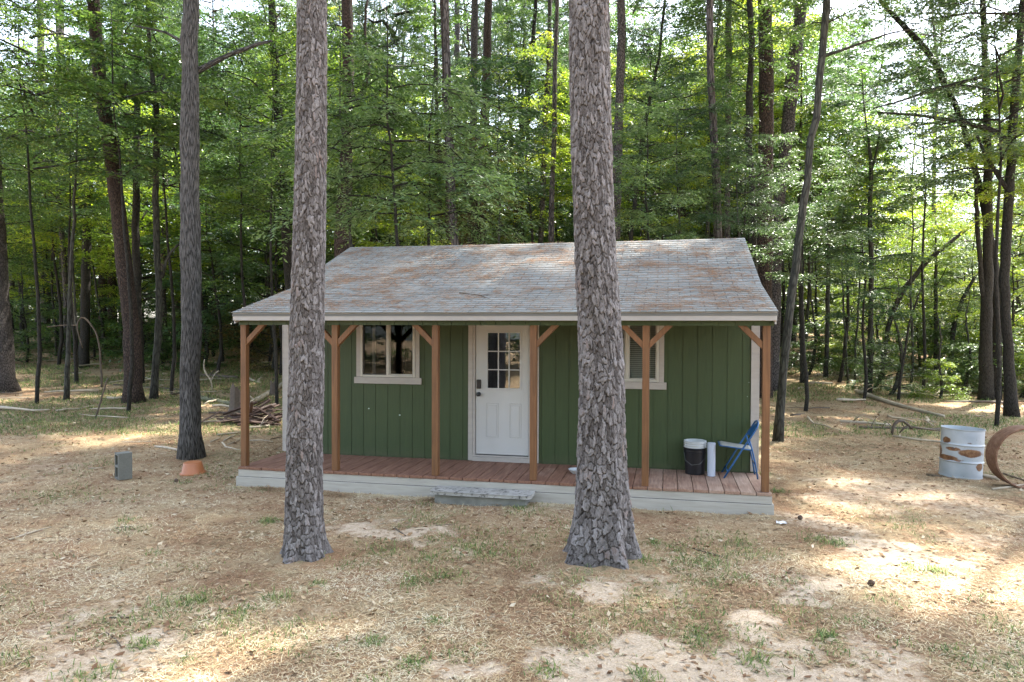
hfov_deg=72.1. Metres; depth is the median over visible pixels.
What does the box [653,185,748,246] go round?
hardwood tree
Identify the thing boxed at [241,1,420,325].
hardwood tree
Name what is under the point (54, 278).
hardwood tree
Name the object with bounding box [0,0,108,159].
hardwood tree
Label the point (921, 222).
hardwood tree
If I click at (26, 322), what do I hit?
shrub
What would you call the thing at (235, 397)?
tree stump
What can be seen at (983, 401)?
dead stick
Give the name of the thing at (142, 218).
hardwood tree
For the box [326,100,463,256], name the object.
hardwood tree
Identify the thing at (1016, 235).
hardwood tree
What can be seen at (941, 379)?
shrub
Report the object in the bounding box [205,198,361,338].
hardwood tree
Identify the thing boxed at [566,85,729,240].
hardwood tree
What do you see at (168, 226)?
hardwood tree
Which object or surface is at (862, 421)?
fallen log
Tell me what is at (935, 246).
hardwood tree
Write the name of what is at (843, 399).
dead stick
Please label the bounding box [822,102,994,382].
hardwood tree
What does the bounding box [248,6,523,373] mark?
hardwood tree
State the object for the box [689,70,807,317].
hardwood tree
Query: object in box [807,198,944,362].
hardwood tree
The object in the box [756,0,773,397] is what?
pine tree
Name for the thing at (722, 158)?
hardwood tree
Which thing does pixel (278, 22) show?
pine tree
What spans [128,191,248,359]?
hardwood tree
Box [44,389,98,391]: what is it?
dead stick
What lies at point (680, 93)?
hardwood tree
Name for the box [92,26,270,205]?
hardwood tree
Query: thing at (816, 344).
shrub
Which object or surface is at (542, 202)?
pine tree
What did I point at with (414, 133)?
hardwood tree
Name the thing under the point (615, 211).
pine tree
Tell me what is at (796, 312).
shrub
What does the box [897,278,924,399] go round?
sapling
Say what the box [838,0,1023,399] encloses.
hardwood tree
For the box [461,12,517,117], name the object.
pine tree
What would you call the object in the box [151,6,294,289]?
hardwood tree
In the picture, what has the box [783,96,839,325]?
hardwood tree
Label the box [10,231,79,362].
shrub
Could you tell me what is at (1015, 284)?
hardwood tree
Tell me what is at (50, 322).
shrub
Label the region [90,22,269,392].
hardwood tree
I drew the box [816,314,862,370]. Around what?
shrub
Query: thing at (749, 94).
hardwood tree
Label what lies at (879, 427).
fallen log
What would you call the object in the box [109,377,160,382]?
dead stick
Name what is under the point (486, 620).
dry straw
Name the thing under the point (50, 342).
shrub
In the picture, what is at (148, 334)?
shrub
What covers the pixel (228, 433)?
fallen branch
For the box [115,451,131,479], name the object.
cinder block
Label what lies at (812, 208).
hardwood tree
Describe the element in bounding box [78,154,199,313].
hardwood tree
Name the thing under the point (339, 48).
hardwood tree
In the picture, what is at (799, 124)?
hardwood tree
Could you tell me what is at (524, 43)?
hardwood tree
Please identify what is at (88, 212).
hardwood tree
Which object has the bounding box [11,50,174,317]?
hardwood tree
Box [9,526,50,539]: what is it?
fallen branch
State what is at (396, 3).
pine tree
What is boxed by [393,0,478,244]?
hardwood tree
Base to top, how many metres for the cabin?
3.931 m
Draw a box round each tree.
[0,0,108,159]
[0,0,130,357]
[0,0,152,403]
[0,26,118,341]
[0,28,47,329]
[0,58,177,366]
[0,65,68,204]
[0,74,82,231]
[0,147,21,393]
[1,85,152,383]
[1,105,96,284]
[1,108,140,364]
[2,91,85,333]
[2,121,48,349]
[2,146,34,220]
[3,166,97,334]
[4,127,150,355]
[4,179,57,271]
[5,53,90,330]
[7,231,38,325]
[8,189,40,283]
[8,243,97,331]
[9,0,234,337]
[9,68,97,319]
[9,118,66,308]
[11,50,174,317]
[13,193,145,323]
[33,0,142,367]
[36,0,50,340]
[37,100,225,360]
[39,0,242,411]
[41,0,228,398]
[52,81,174,305]
[56,1,68,336]
[60,187,209,341]
[63,104,179,242]
[73,32,272,289]
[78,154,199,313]
[86,0,180,382]
[87,0,145,403]
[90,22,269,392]
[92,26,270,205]
[95,9,106,344]
[106,0,226,362]
[106,9,119,347]
[115,0,250,349]
[116,120,234,339]
[127,144,258,356]
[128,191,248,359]
[129,9,340,364]
[130,161,257,277]
[130,180,270,372]
[135,0,271,459]
[141,85,227,293]
[146,125,284,325]
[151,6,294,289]
[158,7,382,404]
[160,109,403,374]
[165,0,254,353]
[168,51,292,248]
[170,69,326,342]
[172,82,336,361]
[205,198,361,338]
[206,0,331,343]
[207,83,273,347]
[208,0,338,290]
[212,8,462,246]
[223,139,356,265]
[226,34,393,290]
[227,71,332,309]
[237,79,374,259]
[238,9,288,266]
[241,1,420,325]
[244,0,374,263]
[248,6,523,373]
[251,31,391,170]
[260,0,354,101]
[277,220,280,345]
[279,200,381,281]
[280,0,333,563]
[286,0,505,245]
[287,75,395,240]
[288,0,342,68]
[326,50,542,248]
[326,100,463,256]
[327,0,389,246]
[327,12,373,92]
[327,34,386,244]
[327,71,436,241]
[334,0,369,257]
[335,59,420,242]
[353,0,439,230]
[353,160,450,246]
[355,69,468,245]
[367,209,466,245]
[368,91,501,245]
[369,0,460,241]
[369,51,429,239]
[382,0,470,138]
[382,110,468,245]
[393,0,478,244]
[410,0,494,100]
[411,54,556,243]
[417,65,524,243]
[418,0,516,244]
[423,122,572,244]
[423,125,528,245]
[428,26,495,148]
[430,157,547,245]
[440,0,454,244]
[443,0,458,244]
[443,99,572,242]
[453,0,565,230]
[453,0,568,242]
[454,0,462,244]
[456,31,572,242]
[457,144,572,244]
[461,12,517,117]
[468,0,477,244]
[475,0,491,244]
[478,0,569,243]
[480,0,526,128]
[486,170,573,242]
[488,0,565,241]
[491,1,665,241]
[492,0,568,231]
[504,200,574,243]
[505,0,513,219]
[507,47,545,169]
[507,101,573,232]
[509,0,551,242]
[513,0,569,225]
[515,0,568,225]
[526,72,572,242]
[529,53,669,203]
[534,0,672,235]
[535,58,693,239]
[536,0,666,239]
[536,34,569,137]
[548,0,558,242]
[558,78,683,225]
[562,0,642,569]
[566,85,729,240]
[610,0,641,67]
[610,0,726,240]
[610,36,703,236]
[611,52,746,240]
[611,123,617,239]
[612,43,675,236]
[613,0,625,238]
[614,70,775,237]
[620,48,738,240]
[620,138,747,242]
[621,140,679,239]
[624,24,694,238]
[625,0,683,239]
[625,40,774,239]
[629,19,668,111]
[633,0,845,298]
[633,119,721,238]
[649,0,786,238]
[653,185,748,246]
[654,0,825,250]
[664,47,791,255]
[665,0,845,272]
[669,59,778,237]
[679,0,840,239]
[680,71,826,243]
[684,115,831,263]
[687,27,907,271]
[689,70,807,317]
[692,1,785,236]
[697,119,824,349]
[698,0,911,340]
[706,0,721,238]
[715,2,826,92]
[717,9,911,347]
[721,119,857,263]
[724,2,731,237]
[739,20,863,382]
[742,146,878,410]
[750,0,922,441]
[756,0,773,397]
[772,0,806,390]
[773,107,914,381]
[774,0,851,346]
[776,79,888,377]
[781,183,885,337]
[781,259,819,324]
[783,95,928,344]
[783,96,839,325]
[786,198,953,330]
[787,204,886,330]
[788,172,969,330]
[797,184,894,322]
[798,35,933,392]
[806,253,933,370]
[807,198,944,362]
[810,186,931,400]
[813,6,894,323]
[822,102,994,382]
[823,10,893,329]
[832,77,902,329]
[833,233,979,370]
[837,64,919,330]
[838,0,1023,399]
[848,157,967,338]
[853,48,1022,390]
[856,195,919,308]
[858,180,968,348]
[863,0,1023,425]
[873,0,1023,417]
[875,0,999,339]
[875,15,968,327]
[878,167,1023,319]
[878,197,981,290]
[879,205,979,324]
[879,218,981,379]
[880,185,968,323]
[882,58,943,337]
[885,246,979,355]
[891,221,963,372]
[892,192,1023,355]
[915,58,995,316]
[916,200,1023,377]
[920,0,1023,399]
[920,252,980,380]
[925,210,1023,325]
[931,37,1023,241]
[939,113,1023,304]
[941,190,996,270]
[942,62,1023,229]
[945,66,1023,210]
[957,196,1023,303]
[958,202,1023,304]
[967,43,1023,147]
[967,203,1023,295]
[972,159,1023,266]
[973,89,1023,196]
[976,346,1023,389]
[1010,226,1023,333]
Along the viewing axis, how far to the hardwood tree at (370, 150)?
26.74 m
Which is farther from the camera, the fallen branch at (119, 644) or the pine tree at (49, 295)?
the pine tree at (49, 295)
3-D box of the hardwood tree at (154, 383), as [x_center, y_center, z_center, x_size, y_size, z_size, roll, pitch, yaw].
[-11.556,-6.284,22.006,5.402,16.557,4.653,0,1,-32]
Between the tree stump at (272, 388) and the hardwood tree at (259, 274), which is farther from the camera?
the hardwood tree at (259, 274)
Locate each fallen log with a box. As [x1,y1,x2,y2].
[200,369,238,378]
[201,392,229,404]
[250,382,281,402]
[250,415,279,428]
[809,377,832,383]
[814,370,861,375]
[840,414,890,425]
[854,384,944,416]
[859,415,939,429]
[894,388,935,395]
[926,379,977,393]
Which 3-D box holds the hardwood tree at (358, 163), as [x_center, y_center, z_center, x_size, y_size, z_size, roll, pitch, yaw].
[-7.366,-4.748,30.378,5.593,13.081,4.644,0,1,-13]
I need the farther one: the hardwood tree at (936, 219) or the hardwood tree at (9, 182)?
the hardwood tree at (936, 219)
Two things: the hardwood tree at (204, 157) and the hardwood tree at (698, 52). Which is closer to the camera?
the hardwood tree at (204, 157)
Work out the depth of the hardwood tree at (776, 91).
26.57 m
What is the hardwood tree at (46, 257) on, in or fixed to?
on the ground at (648, 645)
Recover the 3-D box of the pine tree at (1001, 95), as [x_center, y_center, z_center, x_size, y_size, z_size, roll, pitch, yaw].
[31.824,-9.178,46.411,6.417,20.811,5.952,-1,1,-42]
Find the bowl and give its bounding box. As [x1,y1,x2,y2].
[568,467,576,473]
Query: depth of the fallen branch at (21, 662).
4.78 m
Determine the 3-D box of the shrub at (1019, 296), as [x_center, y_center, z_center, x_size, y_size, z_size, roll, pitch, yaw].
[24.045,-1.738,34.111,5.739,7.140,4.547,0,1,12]
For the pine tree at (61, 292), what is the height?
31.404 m
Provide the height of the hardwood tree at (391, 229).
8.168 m
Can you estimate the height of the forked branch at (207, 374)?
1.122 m
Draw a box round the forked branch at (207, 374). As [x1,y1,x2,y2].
[203,359,218,389]
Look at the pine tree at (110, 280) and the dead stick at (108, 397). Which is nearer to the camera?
the dead stick at (108, 397)
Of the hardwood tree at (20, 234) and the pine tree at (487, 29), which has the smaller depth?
the pine tree at (487, 29)
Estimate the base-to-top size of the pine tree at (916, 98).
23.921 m
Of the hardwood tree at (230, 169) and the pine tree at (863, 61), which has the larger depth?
the pine tree at (863, 61)
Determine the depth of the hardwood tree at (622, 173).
34.64 m
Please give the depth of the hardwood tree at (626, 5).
66.17 m
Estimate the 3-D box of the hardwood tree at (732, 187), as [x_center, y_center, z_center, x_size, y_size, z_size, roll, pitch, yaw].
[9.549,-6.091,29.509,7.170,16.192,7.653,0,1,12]
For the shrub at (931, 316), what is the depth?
30.60 m
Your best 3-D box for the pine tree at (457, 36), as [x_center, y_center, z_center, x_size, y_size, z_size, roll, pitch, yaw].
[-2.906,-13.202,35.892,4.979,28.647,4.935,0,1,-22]
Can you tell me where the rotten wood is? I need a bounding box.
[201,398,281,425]
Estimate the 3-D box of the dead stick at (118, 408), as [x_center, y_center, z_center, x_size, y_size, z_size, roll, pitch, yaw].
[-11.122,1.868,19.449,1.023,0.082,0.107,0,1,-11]
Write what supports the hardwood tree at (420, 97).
on the ground at (648, 645)
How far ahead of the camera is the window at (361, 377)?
11.10 m
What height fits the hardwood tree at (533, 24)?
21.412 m
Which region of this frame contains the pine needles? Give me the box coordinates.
[238,237,774,311]
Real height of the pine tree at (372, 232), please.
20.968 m
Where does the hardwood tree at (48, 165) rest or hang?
on the ground at (648, 645)
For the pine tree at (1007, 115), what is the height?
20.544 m
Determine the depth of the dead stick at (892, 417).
17.93 m
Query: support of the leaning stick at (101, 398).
on the ground at (648, 645)
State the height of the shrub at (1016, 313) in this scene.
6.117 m
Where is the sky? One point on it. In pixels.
(892, 36)
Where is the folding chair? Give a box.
[717,420,758,478]
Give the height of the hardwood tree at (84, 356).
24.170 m
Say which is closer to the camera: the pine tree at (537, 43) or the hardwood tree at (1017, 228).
the hardwood tree at (1017, 228)
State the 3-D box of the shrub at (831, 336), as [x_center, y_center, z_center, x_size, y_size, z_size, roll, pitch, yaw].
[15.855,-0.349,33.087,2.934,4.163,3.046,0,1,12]
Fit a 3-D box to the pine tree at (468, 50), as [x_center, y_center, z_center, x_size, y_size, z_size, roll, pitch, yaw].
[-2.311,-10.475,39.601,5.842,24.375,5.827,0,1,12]
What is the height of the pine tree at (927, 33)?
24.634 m
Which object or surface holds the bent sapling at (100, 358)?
on the ground at (648, 645)
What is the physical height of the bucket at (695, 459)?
0.370 m
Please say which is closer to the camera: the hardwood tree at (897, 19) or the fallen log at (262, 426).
the fallen log at (262, 426)
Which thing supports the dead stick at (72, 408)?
on the ground at (648, 645)
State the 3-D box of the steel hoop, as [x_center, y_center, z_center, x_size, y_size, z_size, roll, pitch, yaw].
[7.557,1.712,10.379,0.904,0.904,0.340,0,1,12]
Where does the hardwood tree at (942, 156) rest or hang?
on the ground at (648, 645)
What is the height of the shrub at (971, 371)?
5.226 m
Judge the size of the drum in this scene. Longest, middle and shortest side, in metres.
0.765 x 0.618 x 0.618 m
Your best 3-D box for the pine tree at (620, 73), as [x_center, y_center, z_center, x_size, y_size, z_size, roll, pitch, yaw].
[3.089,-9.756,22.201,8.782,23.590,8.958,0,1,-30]
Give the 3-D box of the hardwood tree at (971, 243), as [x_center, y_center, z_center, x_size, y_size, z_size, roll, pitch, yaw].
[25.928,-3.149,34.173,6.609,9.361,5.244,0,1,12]
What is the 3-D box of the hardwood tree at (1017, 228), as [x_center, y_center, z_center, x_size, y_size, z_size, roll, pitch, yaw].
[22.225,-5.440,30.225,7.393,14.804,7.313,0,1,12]
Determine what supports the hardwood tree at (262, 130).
on the ground at (648, 645)
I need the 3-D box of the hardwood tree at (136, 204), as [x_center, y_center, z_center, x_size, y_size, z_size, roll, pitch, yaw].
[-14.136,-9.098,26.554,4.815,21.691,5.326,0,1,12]
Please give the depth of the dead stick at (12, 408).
18.99 m
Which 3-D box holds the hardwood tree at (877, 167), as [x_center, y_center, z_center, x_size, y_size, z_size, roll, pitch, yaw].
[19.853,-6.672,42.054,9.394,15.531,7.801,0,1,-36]
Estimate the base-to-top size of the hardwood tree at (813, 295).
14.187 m
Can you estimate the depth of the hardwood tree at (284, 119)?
25.62 m
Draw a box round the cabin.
[231,238,777,514]
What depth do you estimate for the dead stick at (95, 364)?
31.78 m
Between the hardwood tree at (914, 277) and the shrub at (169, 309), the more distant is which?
the shrub at (169, 309)
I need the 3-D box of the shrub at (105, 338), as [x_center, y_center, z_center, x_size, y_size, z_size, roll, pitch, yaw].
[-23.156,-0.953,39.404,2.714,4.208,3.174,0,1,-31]
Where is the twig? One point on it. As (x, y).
(475, 294)
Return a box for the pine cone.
[867,580,874,585]
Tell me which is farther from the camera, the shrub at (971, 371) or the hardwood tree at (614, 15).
the hardwood tree at (614, 15)
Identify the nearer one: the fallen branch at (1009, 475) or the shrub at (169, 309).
the fallen branch at (1009, 475)
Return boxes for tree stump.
[228,383,249,414]
[269,380,274,395]
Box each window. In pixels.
[354,325,421,384]
[622,325,665,389]
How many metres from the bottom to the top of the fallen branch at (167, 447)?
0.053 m
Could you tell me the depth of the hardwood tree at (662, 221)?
49.26 m
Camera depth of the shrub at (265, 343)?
40.19 m
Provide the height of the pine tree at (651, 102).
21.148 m
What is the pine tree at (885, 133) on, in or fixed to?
on the ground at (648, 645)
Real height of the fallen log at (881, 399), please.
0.496 m
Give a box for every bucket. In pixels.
[683,447,706,474]
[684,439,706,448]
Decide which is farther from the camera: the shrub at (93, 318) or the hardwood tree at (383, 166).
the hardwood tree at (383, 166)
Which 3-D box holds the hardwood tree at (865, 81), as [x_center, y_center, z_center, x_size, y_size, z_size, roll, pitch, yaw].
[12.660,-6.278,31.424,8.490,16.386,8.394,0,1,12]
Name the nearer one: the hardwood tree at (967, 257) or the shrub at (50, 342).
the shrub at (50, 342)
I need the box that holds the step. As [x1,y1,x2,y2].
[430,486,534,506]
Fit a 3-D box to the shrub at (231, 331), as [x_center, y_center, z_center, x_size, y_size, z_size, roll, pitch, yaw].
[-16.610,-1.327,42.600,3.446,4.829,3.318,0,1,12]
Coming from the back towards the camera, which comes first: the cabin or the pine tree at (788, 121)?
the pine tree at (788, 121)
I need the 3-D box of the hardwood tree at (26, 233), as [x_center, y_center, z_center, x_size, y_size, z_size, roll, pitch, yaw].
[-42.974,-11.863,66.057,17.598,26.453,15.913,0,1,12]
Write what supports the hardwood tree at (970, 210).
on the ground at (648, 645)
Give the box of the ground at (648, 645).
[0,321,1023,681]
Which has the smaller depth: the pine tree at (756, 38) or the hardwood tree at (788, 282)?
the pine tree at (756, 38)
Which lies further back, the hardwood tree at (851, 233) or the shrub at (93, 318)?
the shrub at (93, 318)
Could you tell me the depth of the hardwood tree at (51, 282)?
36.98 m
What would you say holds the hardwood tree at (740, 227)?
on the ground at (648, 645)
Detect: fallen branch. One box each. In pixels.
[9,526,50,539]
[14,656,33,666]
[105,631,121,646]
[154,445,176,450]
[217,431,239,434]
[693,548,722,556]
[926,473,942,476]
[983,474,999,480]
[991,484,1023,489]
[1002,473,1023,480]
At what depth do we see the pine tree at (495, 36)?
49.61 m
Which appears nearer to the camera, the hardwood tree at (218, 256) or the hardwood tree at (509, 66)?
the hardwood tree at (218, 256)
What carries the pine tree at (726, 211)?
on the ground at (648, 645)
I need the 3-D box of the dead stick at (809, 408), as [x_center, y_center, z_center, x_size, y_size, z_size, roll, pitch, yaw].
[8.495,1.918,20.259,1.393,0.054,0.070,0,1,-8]
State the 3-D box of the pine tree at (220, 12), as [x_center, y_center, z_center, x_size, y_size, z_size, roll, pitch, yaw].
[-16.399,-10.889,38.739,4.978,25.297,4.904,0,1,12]
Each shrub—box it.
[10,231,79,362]
[12,307,42,341]
[14,270,79,348]
[17,310,59,351]
[36,261,170,361]
[62,291,121,357]
[71,316,115,350]
[72,275,98,342]
[72,298,180,371]
[89,296,121,353]
[117,302,212,362]
[142,310,153,342]
[145,288,240,368]
[150,254,203,342]
[204,275,278,359]
[205,216,283,372]
[210,289,240,347]
[253,335,280,353]
[780,227,865,362]
[780,254,841,374]
[814,296,863,379]
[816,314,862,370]
[817,291,878,367]
[841,307,894,390]
[842,278,942,395]
[848,282,916,367]
[875,275,910,355]
[888,262,979,379]
[891,288,947,368]
[892,212,1023,371]
[903,302,976,400]
[918,286,978,390]
[935,337,1022,386]
[941,274,978,379]
[945,242,1002,360]
[957,256,1023,362]
[959,327,1023,397]
[962,235,1022,364]
[1002,321,1023,384]
[1003,347,1023,392]
[1014,293,1021,372]
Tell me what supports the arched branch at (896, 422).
on the ground at (648, 645)
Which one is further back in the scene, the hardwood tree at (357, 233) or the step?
the hardwood tree at (357, 233)
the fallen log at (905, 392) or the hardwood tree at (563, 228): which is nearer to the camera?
the fallen log at (905, 392)
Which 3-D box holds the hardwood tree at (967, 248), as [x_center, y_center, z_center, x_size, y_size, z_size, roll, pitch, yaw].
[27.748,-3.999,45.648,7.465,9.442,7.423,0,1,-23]
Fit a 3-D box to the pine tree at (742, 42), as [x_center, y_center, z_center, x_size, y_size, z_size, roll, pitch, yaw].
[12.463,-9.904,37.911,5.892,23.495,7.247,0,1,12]
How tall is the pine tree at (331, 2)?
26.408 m
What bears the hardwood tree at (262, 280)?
on the ground at (648, 645)
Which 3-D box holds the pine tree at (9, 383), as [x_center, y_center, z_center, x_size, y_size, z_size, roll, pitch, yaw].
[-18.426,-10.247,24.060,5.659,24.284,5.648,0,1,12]
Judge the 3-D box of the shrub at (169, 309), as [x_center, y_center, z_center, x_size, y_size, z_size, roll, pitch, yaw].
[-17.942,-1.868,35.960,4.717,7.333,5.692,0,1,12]
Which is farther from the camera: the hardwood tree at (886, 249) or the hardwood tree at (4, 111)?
the hardwood tree at (886, 249)
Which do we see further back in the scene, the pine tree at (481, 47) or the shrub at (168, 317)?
the pine tree at (481, 47)
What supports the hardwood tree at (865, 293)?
on the ground at (648, 645)
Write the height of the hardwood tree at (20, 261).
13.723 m
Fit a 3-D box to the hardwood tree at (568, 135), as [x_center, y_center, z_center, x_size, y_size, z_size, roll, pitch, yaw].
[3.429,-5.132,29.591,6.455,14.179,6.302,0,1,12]
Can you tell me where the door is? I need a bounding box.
[476,325,528,455]
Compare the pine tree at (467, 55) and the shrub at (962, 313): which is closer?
the shrub at (962, 313)
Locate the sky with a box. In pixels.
[0,0,1023,323]
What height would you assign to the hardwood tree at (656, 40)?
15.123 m
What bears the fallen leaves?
on the ground at (648, 645)
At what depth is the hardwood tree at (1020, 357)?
24.68 m
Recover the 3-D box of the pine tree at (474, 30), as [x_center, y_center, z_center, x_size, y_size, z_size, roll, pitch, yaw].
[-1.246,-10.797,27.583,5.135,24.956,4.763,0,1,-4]
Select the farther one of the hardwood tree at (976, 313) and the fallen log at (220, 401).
the hardwood tree at (976, 313)
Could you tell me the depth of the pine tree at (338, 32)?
45.88 m
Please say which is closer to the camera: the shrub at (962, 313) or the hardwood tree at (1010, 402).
the hardwood tree at (1010, 402)
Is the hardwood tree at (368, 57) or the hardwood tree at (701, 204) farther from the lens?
the hardwood tree at (701, 204)
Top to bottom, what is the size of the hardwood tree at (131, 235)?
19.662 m
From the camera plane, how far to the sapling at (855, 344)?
26.91 m
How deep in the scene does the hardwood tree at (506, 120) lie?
32.77 m
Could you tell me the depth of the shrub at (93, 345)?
36.77 m
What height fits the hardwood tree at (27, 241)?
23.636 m
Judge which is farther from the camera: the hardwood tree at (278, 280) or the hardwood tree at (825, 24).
the hardwood tree at (278, 280)
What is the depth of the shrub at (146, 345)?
31.31 m
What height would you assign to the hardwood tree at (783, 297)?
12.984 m
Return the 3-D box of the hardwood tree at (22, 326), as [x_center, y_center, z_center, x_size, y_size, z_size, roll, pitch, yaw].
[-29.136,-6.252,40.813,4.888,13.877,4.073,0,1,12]
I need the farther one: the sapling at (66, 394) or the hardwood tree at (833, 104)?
the hardwood tree at (833, 104)
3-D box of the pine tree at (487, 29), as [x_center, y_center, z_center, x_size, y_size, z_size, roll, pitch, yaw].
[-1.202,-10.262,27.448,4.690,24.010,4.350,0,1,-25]
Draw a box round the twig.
[459,292,489,298]
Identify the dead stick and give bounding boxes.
[0,406,49,411]
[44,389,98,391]
[55,405,97,411]
[79,363,108,365]
[81,414,128,417]
[90,407,126,409]
[107,396,121,398]
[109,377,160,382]
[203,420,222,422]
[212,404,228,406]
[788,407,829,408]
[807,416,831,428]
[836,398,865,400]
[887,415,914,421]
[893,435,985,449]
[942,400,1002,403]
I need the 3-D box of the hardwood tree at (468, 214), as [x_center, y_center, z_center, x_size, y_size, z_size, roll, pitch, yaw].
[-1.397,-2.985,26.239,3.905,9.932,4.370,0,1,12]
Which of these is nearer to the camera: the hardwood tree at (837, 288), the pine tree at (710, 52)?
the pine tree at (710, 52)
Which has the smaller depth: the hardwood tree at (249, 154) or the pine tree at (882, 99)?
the hardwood tree at (249, 154)
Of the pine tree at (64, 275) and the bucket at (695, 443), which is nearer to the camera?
the bucket at (695, 443)
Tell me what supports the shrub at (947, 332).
on the ground at (648, 645)
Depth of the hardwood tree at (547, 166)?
47.55 m
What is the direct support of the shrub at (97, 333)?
on the ground at (648, 645)
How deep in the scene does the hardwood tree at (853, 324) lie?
29.69 m
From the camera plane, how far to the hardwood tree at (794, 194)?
27.17 m
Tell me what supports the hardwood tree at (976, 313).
on the ground at (648, 645)
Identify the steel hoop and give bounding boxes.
[985,425,1023,488]
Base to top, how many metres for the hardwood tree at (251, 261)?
11.234 m
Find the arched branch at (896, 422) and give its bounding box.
[891,419,939,434]
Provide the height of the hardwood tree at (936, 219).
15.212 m
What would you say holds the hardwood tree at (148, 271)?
on the ground at (648, 645)
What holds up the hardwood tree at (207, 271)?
on the ground at (648, 645)
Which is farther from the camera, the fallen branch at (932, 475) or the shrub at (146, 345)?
the shrub at (146, 345)
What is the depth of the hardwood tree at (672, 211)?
36.85 m
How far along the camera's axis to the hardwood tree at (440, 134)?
30.06 m
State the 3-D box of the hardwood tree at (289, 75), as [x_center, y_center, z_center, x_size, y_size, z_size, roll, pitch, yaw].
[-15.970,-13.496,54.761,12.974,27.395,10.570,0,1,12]
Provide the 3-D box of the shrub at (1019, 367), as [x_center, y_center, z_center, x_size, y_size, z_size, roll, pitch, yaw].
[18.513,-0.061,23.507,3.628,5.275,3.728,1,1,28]
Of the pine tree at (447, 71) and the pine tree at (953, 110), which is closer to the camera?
the pine tree at (447, 71)
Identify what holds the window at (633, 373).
in the cabin
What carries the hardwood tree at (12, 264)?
on the ground at (648, 645)
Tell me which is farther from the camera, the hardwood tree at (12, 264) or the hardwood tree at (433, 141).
the hardwood tree at (433, 141)
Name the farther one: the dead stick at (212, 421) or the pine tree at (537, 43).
the pine tree at (537, 43)
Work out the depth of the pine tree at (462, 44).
49.01 m
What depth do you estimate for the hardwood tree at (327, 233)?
32.15 m
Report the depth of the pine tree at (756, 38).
41.15 m
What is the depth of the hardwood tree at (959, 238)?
64.96 m
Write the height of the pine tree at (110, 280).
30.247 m
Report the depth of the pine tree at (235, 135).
48.81 m
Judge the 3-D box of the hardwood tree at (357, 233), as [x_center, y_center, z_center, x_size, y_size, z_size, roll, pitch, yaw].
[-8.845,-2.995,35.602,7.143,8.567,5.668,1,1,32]
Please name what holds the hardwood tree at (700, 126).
on the ground at (648, 645)
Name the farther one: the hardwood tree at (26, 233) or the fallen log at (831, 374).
the hardwood tree at (26, 233)
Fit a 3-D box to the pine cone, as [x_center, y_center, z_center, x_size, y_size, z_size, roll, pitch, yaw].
[3.235,2.179,6.341,0.060,0.058,0.058,-1,1,-40]
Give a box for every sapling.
[48,317,102,386]
[63,112,77,399]
[201,196,246,361]
[841,253,848,384]
[853,241,861,382]
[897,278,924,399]
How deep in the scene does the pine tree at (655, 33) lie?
41.75 m
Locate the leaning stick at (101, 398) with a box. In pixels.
[94,378,108,418]
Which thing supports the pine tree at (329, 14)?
on the ground at (648, 645)
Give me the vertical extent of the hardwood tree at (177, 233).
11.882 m
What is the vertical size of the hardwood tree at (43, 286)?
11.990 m
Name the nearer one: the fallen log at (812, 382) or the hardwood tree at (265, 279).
the fallen log at (812, 382)
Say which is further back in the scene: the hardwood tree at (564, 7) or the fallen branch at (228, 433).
the hardwood tree at (564, 7)
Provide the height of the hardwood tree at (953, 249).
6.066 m
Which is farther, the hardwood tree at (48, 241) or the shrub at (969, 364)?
the hardwood tree at (48, 241)
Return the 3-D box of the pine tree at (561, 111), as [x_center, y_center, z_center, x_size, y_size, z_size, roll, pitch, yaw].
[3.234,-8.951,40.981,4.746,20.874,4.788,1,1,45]
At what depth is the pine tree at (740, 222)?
33.36 m
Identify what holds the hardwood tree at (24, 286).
on the ground at (648, 645)
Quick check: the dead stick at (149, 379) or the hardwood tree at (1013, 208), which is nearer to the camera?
the dead stick at (149, 379)
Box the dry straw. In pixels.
[0,384,1023,681]
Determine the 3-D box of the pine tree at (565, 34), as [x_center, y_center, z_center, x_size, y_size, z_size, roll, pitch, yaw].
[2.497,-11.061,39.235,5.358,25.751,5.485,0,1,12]
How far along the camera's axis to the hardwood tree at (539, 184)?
42.19 m
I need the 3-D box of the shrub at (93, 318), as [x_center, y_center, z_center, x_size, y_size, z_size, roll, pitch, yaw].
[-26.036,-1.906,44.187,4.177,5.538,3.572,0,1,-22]
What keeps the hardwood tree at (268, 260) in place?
on the ground at (648, 645)
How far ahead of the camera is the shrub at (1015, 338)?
25.59 m
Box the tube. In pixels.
[707,442,715,476]
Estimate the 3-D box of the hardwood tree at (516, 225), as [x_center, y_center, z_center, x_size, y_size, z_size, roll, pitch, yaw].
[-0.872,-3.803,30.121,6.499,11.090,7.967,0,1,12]
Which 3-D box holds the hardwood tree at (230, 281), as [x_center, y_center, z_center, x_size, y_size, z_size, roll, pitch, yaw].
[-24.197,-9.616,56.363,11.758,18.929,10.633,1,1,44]
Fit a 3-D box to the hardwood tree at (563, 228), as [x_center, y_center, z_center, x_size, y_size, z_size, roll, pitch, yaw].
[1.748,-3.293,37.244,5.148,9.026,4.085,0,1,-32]
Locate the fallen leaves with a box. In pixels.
[0,344,1023,681]
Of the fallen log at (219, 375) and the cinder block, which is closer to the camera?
the cinder block
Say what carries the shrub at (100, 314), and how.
on the ground at (648, 645)
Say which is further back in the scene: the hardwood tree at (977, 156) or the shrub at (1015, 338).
the shrub at (1015, 338)
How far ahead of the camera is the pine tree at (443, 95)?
24.88 m
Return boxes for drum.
[938,425,985,479]
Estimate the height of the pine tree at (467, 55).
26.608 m

